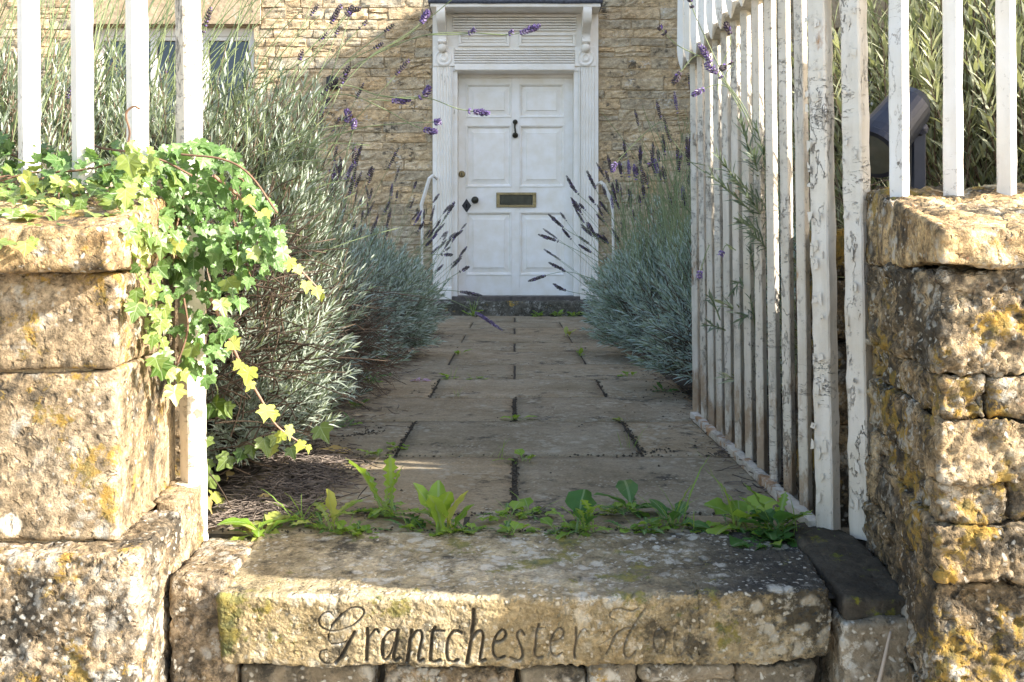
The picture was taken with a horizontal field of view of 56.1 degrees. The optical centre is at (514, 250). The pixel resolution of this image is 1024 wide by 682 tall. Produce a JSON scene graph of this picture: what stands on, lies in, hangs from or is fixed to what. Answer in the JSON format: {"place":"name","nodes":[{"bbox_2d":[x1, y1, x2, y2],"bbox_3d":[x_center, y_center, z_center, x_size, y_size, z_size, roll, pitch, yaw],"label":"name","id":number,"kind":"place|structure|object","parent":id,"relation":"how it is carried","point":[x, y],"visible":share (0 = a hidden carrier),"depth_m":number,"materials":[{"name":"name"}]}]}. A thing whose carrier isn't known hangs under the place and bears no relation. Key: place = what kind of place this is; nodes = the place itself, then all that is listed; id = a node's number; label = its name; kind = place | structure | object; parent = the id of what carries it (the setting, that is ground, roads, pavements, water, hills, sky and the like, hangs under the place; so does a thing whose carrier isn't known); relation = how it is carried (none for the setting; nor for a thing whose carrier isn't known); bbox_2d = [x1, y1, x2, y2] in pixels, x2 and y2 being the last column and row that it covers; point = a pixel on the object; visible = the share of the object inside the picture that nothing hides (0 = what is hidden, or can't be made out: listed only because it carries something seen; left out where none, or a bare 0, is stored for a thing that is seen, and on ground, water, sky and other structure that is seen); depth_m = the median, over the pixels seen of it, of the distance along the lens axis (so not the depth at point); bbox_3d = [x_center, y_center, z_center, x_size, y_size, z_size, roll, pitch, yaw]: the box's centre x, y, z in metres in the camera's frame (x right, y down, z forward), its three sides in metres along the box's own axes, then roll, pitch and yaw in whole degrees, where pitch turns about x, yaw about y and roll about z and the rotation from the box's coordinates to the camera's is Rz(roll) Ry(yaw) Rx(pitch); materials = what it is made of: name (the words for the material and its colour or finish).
{"place":"outdoors","nodes":[
{"label":"outdoors","id":0,"kind":"place"},
{"bbox_2d":[165,316,865,597],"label":"garden soil","id":1,"kind":"structure","parent":0,"point":[681,382],"depth_m":2.71,"materials":[{"name":"brown soil"}]},
{"bbox_2d":[0,0,204,179],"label":"lavender bush","id":2,"kind":"object","parent":1,"relation":"on","point":[8,113],"visible":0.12,"depth_m":2.25,"materials":[{"name":"green plant"}]},
{"bbox_2d":[175,0,207,540],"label":"gate post","id":3,"kind":"object","parent":1,"relation":"on","point":[189,126],"visible":0.56,"depth_m":1.85,"materials":[{"name":"paint"}]},
{"bbox_2d":[217,511,298,540],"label":"dandelion","id":4,"kind":"object","parent":1,"relation":"on","point":[271,518],"visible":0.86,"depth_m":1.91,"materials":[{"name":"green plant"}]},
{"bbox_2d":[206,364,333,503],"bbox_3d":[-0.548,0.412,2.112,0.302,0.323,0.060,0,0,0],"label":"ground ivy","id":5,"kind":"object","parent":1,"relation":"on","point":[222,408],"visible":0.81,"depth_m":2.11,"materials":[{"name":"green plant"}]},
{"bbox_2d":[17,0,540,509],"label":"lavender bush","id":6,"kind":"object","parent":1,"relation":"on","point":[295,376],"visible":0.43,"depth_m":2.45,"materials":[{"name":"green plant"}]},
{"bbox_2d":[260,488,350,527],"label":"grass tuft","id":7,"kind":"object","parent":1,"relation":"on","point":[296,515],"visible":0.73,"depth_m":1.95,"materials":[{"name":"green plant"}]},
{"bbox_2d":[279,83,429,416],"bbox_3d":[-0.949,0.035,3.694,1.204,1.300,1.274,0,0,0],"label":"lavender bush","id":8,"kind":"object","parent":1,"relation":"on","point":[362,330],"visible":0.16,"depth_m":3.63,"materials":[{"name":"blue plant"}]},
{"bbox_2d":[344,511,391,538],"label":"seedling","id":9,"kind":"object","parent":1,"relation":"on","point":[363,527],"visible":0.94,"depth_m":1.90,"materials":[{"name":"green plant"}]},
{"bbox_2d":[340,190,466,325],"bbox_3d":[-0.912,0.075,6.386,1.160,0.949,1.288,0,0,0],"label":"lavender bush","id":10,"kind":"object","parent":1,"relation":"on","point":[438,319],"visible":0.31,"depth_m":6.31,"materials":[{"name":"green plant"}]},
{"bbox_2d":[313,158,502,354],"bbox_3d":[-0.907,0.040,4.996,1.328,1.022,1.219,0,0,-23],"label":"lavender bush","id":11,"kind":"object","parent":1,"relation":"on","point":[422,310],"visible":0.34,"depth_m":4.86,"materials":[{"name":"green plant"}]},
{"bbox_2d":[383,509,434,533],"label":"seedling","id":12,"kind":"object","parent":1,"relation":"on","point":[413,522],"visible":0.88,"depth_m":1.92,"materials":[{"name":"green plant"}]},
{"bbox_2d":[420,174,437,271],"bbox_3d":[-0.723,-0.023,8.132,0.118,1.226,0.496,0,0,0],"label":"handrail","id":13,"kind":"object","parent":1,"relation":"on","point":[430,177],"visible":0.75,"depth_m":7.89,"materials":[{"name":"metal"}]},
{"bbox_2d":[441,517,496,533],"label":"seedling","id":14,"kind":"object","parent":1,"relation":"on","point":[444,528],"visible":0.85,"depth_m":1.91,"materials":[{"name":"green plant"}]},
{"bbox_2d":[496,507,538,536],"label":"seedling","id":15,"kind":"object","parent":1,"relation":"on","point":[515,525],"visible":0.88,"depth_m":1.90,"materials":[{"name":"green plant"}]},
{"bbox_2d":[595,181,614,262],"bbox_3d":[0.761,0.003,8.132,0.123,1.174,0.496,0,0,0],"label":"handrail","id":16,"kind":"object","parent":1,"relation":"on","point":[606,189],"visible":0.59,"depth_m":7.89,"materials":[{"name":"metal"}]},
{"bbox_2d":[528,170,683,333],"bbox_3d":[0.680,0.029,6.038,2.013,1.049,1.209,0,0,-40],"label":"lavender bush","id":17,"kind":"object","parent":1,"relation":"on","point":[598,237],"visible":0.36,"depth_m":6.05,"materials":[{"name":"green plant"}]},
{"bbox_2d":[604,505,663,533],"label":"seedling","id":18,"kind":"object","parent":1,"relation":"on","point":[634,526],"visible":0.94,"depth_m":1.92,"materials":[{"name":"green plant"}]},
{"bbox_2d":[632,506,676,534],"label":"seedling","id":19,"kind":"object","parent":1,"relation":"on","point":[645,531],"visible":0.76,"depth_m":1.92,"materials":[{"name":"green plant"}]},
{"bbox_2d":[581,108,795,355],"bbox_3d":[0.949,-0.083,4.987,1.225,1.273,1.364,0,0,0],"label":"lavender bush","id":20,"kind":"object","parent":1,"relation":"on","point":[620,330],"visible":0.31,"depth_m":4.87,"materials":[{"name":"green plant"}]},
{"bbox_2d":[602,73,872,393],"bbox_3d":[0.902,-0.115,3.724,1.210,1.330,1.466,0,0,0],"label":"lavender bush","id":21,"kind":"object","parent":1,"relation":"on","point":[674,335],"visible":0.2,"depth_m":3.76,"materials":[{"name":"green plant"}]},
{"bbox_2d":[759,497,834,546],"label":"creeping weed","id":22,"kind":"object","parent":1,"relation":"on","point":[779,531],"visible":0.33,"depth_m":1.83,"materials":[{"name":"green plant"}]},
{"bbox_2d":[657,0,1023,395],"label":"grey shrub","id":23,"kind":"object","parent":1,"relation":"on","point":[979,102],"visible":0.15,"depth_m":2.34,"materials":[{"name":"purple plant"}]},
{"bbox_2d":[839,0,872,540],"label":"gate post","id":24,"kind":"object","parent":1,"relation":"on","point":[855,110],"visible":0.88,"depth_m":1.84,"materials":[{"name":"paint"}]},
{"bbox_2d":[677,0,840,529],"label":"gate","id":25,"kind":"structure","parent":24,"relation":"attached to","point":[738,416],"depth_m":2.25,"materials":[{"name":"paint"}]},
{"bbox_2d":[207,316,865,540],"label":"path","id":26,"kind":"structure","parent":0,"point":[468,428],"depth_m":2.91,"materials":[{"name":"stone"}]},
{"bbox_2d":[207,495,212,513],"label":"dry leaf","id":27,"kind":"object","parent":26,"relation":"on","point":[210,502],"visible":0.57,"depth_m":2.03,"materials":[{"name":"yellow plant"}]},
{"bbox_2d":[226,471,234,480],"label":"dry leaf","id":28,"kind":"object","parent":26,"relation":"on","point":[229,473],"visible":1,"depth_m":2.34,"materials":[{"name":"brown plant"}]},
{"bbox_2d":[257,493,270,501],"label":"dry leaf","id":29,"kind":"object","parent":26,"relation":"on","point":[266,495],"visible":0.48,"depth_m":2.14,"materials":[{"name":"brown plant"}]},
{"bbox_2d":[290,489,364,535],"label":"dandelion","id":30,"kind":"object","parent":26,"relation":"on","point":[331,503],"visible":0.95,"depth_m":1.92,"materials":[{"name":"green plant"}]},
{"bbox_2d":[316,445,352,452],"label":"fallen leaf","id":31,"kind":"object","parent":26,"relation":"on","point":[335,447],"visible":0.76,"depth_m":2.66,"materials":[{"name":"brown plant"}]},
{"bbox_2d":[336,412,362,426],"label":"edge weed","id":32,"kind":"object","parent":26,"relation":"on","point":[353,419],"visible":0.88,"depth_m":3.06,"materials":[{"name":"green plant"}]},
{"bbox_2d":[317,514,383,533],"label":"seedling","id":33,"kind":"object","parent":26,"relation":"on","point":[341,524],"visible":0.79,"depth_m":1.90,"materials":[{"name":"green plant"}]},
{"bbox_2d":[348,399,369,407],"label":"edge weed","id":34,"kind":"object","parent":26,"relation":"on","point":[354,403],"visible":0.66,"depth_m":3.42,"materials":[{"name":"green plant"}]},
{"bbox_2d":[356,448,393,455],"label":"path weed","id":35,"kind":"object","parent":26,"relation":"on","point":[379,450],"visible":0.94,"depth_m":2.62,"materials":[{"name":"green plant"}]},
{"bbox_2d":[360,370,393,382],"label":"edge weed","id":36,"kind":"object","parent":26,"relation":"on","point":[379,381],"visible":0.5,"depth_m":4.04,"materials":[{"name":"green plant"}]},
{"bbox_2d":[345,455,430,528],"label":"dandelion","id":37,"kind":"object","parent":26,"relation":"on","point":[390,467],"visible":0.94,"depth_m":2.00,"materials":[{"name":"green plant"}]},
{"bbox_2d":[386,442,409,449],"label":"path weed","id":38,"kind":"object","parent":26,"relation":"on","point":[393,443],"visible":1,"depth_m":2.71,"materials":[{"name":"green plant"}]},
{"bbox_2d":[438,367,457,378],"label":"path weed","id":39,"kind":"object","parent":26,"relation":"on","point":[446,376],"visible":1,"depth_m":4.17,"materials":[{"name":"green plant"}]},
{"bbox_2d":[413,480,497,536],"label":"dandelion","id":40,"kind":"object","parent":26,"relation":"on","point":[437,500],"visible":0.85,"depth_m":1.89,"materials":[{"name":"green plant"}]},
{"bbox_2d":[463,300,483,315],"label":"grass tuft","id":41,"kind":"object","parent":26,"relation":"on","point":[472,313],"visible":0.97,"depth_m":8.13,"materials":[{"name":"green plant"}]},
{"bbox_2d":[208,328,752,532],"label":"soil crumbs","id":42,"kind":"object","parent":26,"relation":"on","point":[514,468],"visible":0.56,"depth_m":2.61,"materials":[{"name":"brown soil"}]},
{"bbox_2d":[207,331,796,531],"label":"twig litter","id":43,"kind":"object","parent":26,"relation":"on","point":[309,461],"visible":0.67,"depth_m":2.30,"materials":[{"name":"brown wood"}]},
{"bbox_2d":[475,501,541,531],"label":"weed","id":44,"kind":"object","parent":26,"relation":"on","point":[514,505],"visible":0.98,"depth_m":1.98,"materials":[{"name":"green plant"}]},
{"bbox_2d":[492,449,535,463],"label":"path weed","id":45,"kind":"object","parent":26,"relation":"on","point":[520,452],"visible":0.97,"depth_m":2.55,"materials":[{"name":"green plant"}]},
{"bbox_2d":[500,414,536,419],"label":"path weed","id":46,"kind":"object","parent":26,"relation":"on","point":[515,416],"visible":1,"depth_m":3.17,"materials":[{"name":"green plant"}]},
{"bbox_2d":[507,490,561,520],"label":"seedling","id":47,"kind":"object","parent":26,"relation":"on","point":[528,501],"visible":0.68,"depth_m":2.04,"materials":[{"name":"green plant"}]},
{"bbox_2d":[531,310,543,316],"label":"moss clump","id":48,"kind":"object","parent":26,"relation":"on","point":[537,314],"visible":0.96,"depth_m":8.15,"materials":[{"name":"green plant"}]},
{"bbox_2d":[549,310,562,316],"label":"moss clump","id":49,"kind":"object","parent":26,"relation":"on","point":[554,313],"visible":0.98,"depth_m":8.15,"materials":[{"name":"green plant"}]},
{"bbox_2d":[531,509,592,535],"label":"seedling","id":50,"kind":"object","parent":26,"relation":"on","point":[545,520],"visible":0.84,"depth_m":1.92,"materials":[{"name":"green plant"}]},
{"bbox_2d":[564,326,575,336],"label":"path weed","id":51,"kind":"object","parent":26,"relation":"on","point":[566,329],"visible":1,"depth_m":6.24,"materials":[{"name":"green plant"}]},
{"bbox_2d":[576,342,584,355],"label":"path weed","id":52,"kind":"object","parent":26,"relation":"on","point":[579,351],"visible":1,"depth_m":5.08,"materials":[{"name":"green plant"}]},
{"bbox_2d":[548,489,613,538],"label":"dandelion","id":53,"kind":"object","parent":26,"relation":"on","point":[581,503],"visible":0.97,"depth_m":1.91,"materials":[{"name":"green plant"}]},
{"bbox_2d":[596,496,645,516],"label":"seedling","id":54,"kind":"object","parent":26,"relation":"on","point":[617,504],"visible":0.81,"depth_m":2.04,"materials":[{"name":"green plant"}]},
{"bbox_2d":[617,371,636,375],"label":"path weed","id":55,"kind":"object","parent":26,"relation":"on","point":[626,373],"visible":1,"depth_m":4.27,"materials":[{"name":"green plant"}]},
{"bbox_2d":[618,431,642,447],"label":"path weed","id":56,"kind":"object","parent":26,"relation":"on","point":[633,439],"visible":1,"depth_m":2.73,"materials":[{"name":"green plant"}]},
{"bbox_2d":[594,479,672,518],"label":"broadleaf weed","id":57,"kind":"object","parent":26,"relation":"on","point":[626,488],"visible":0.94,"depth_m":2.04,"materials":[{"name":"green plant"}]},
{"bbox_2d":[653,382,678,391],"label":"path weed","id":58,"kind":"object","parent":26,"relation":"on","point":[661,387],"visible":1,"depth_m":3.81,"materials":[{"name":"green plant"}]},
{"bbox_2d":[632,456,709,528],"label":"broadleaf weed","id":59,"kind":"object","parent":26,"relation":"on","point":[681,508],"visible":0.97,"depth_m":1.95,"materials":[{"name":"green plant"}]},
{"bbox_2d":[680,513,740,533],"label":"seedling","id":60,"kind":"object","parent":26,"relation":"on","point":[709,523],"visible":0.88,"depth_m":1.92,"materials":[{"name":"green plant"}]},
{"bbox_2d":[697,451,777,534],"bbox_3d":[0.451,0.485,1.912,0.170,0.167,0.195,0,0,0],"label":"broadleaf weed","id":61,"kind":"object","parent":26,"relation":"on","point":[736,510],"visible":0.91,"depth_m":1.94,"materials":[{"name":"green plant"}]},
{"label":"ground","id":62,"kind":"structure","parent":0,"visible":0},
{"bbox_2d":[0,180,254,681],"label":"garden wall","id":63,"kind":"structure","parent":62,"relation":"on","point":[105,547],"depth_m":1.50,"materials":[{"name":"stone"}]},
{"bbox_2d":[17,0,148,193],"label":"railing","id":64,"kind":"object","parent":63,"relation":"on","point":[82,70],"visible":0.66,"depth_m":1.75,"materials":[{"name":"paint"}]},
{"bbox_2d":[0,105,324,453],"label":"ivy","id":65,"kind":"object","parent":63,"relation":"on","point":[218,250],"visible":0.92,"depth_m":1.73,"materials":[{"name":"green plant"}]},
{"bbox_2d":[0,0,1018,316],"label":"house","id":66,"kind":"structure","parent":62,"relation":"on","point":[560,86],"depth_m":8.40,"materials":[{"name":"stone"}]},
{"bbox_2d":[95,28,253,140],"bbox_3d":[-3.001,-1.311,8.535,1.437,1.316,0.070,0,0,0],"label":"window","id":67,"kind":"structure","parent":66,"relation":"in","point":[222,37],"depth_m":8.54,"materials":[{"name":"paint"}]},
{"bbox_2d":[326,75,337,89],"bbox_3d":[-1.591,-1.460,8.338,0.100,0.110,0.115,0,0,0],"label":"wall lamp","id":68,"kind":"object","parent":66,"relation":"attached to","point":[327,81],"visible":0.54,"depth_m":8.31,"materials":[{"name":"black metal"}]},
{"bbox_2d":[458,74,572,294],"bbox_3d":[0.009,-0.586,8.519,1.027,1.974,0.142,0,0,0],"label":"door","id":69,"kind":"structure","parent":66,"relation":"in","point":[515,160],"depth_m":8.53,"materials":[{"name":"paint"}]},
{"bbox_2d":[832,32,929,129],"bbox_3d":[3.187,-1.295,8.535,1.045,1.283,0.070,0,0,0],"label":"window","id":70,"kind":"structure","parent":66,"relation":"in","point":[832,32],"depth_m":8.54,"materials":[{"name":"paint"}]},
{"bbox_2d":[241,655,818,681],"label":"footing course","id":71,"kind":"object","parent":62,"relation":"on","point":[801,670],"visible":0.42,"depth_m":1.59,"materials":[{"name":"grey stone"}]},
{"bbox_2d":[216,531,831,668],"bbox_3d":[0.016,0.610,1.726,1.053,0.133,0.363,0,0,0],"label":"carved step","id":72,"kind":"object","parent":71,"relation":"on","point":[520,600],"visible":0.98,"depth_m":1.55,"materials":[{"name":"stone"}]},
{"bbox_2d":[729,525,799,550],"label":"creeping weed","id":73,"kind":"object","parent":72,"relation":"on","point":[734,541],"visible":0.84,"depth_m":1.81,"materials":[{"name":"green plant"}]},
{"bbox_2d":[737,484,812,541],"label":"creeping weed","id":74,"kind":"object","parent":72,"relation":"on","point":[779,515],"visible":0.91,"depth_m":1.87,"materials":[{"name":"green plant"}]},
{"bbox_2d":[781,183,1023,681],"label":"garden wall","id":75,"kind":"structure","parent":62,"relation":"on","point":[930,576],"depth_m":1.41,"materials":[{"name":"stone"}]},
{"bbox_2d":[877,631,891,681],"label":"dead stem","id":76,"kind":"object","parent":75,"relation":"on","point":[880,675],"visible":1,"depth_m":1.48,"materials":[{"name":"beige plant"}]},
{"bbox_2d":[869,87,929,188],"bbox_3d":[0.778,-0.191,1.980,0.204,0.302,0.122,0,0,-28],"label":"floodlight","id":77,"kind":"object","parent":75,"relation":"on","point":[919,108],"visible":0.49,"depth_m":1.96,"materials":[{"name":"black metal"}]},
{"bbox_2d":[882,0,1016,200],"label":"railing","id":78,"kind":"object","parent":75,"relation":"on","point":[953,121],"visible":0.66,"depth_m":1.73,"materials":[{"name":"paint"}]}
]}

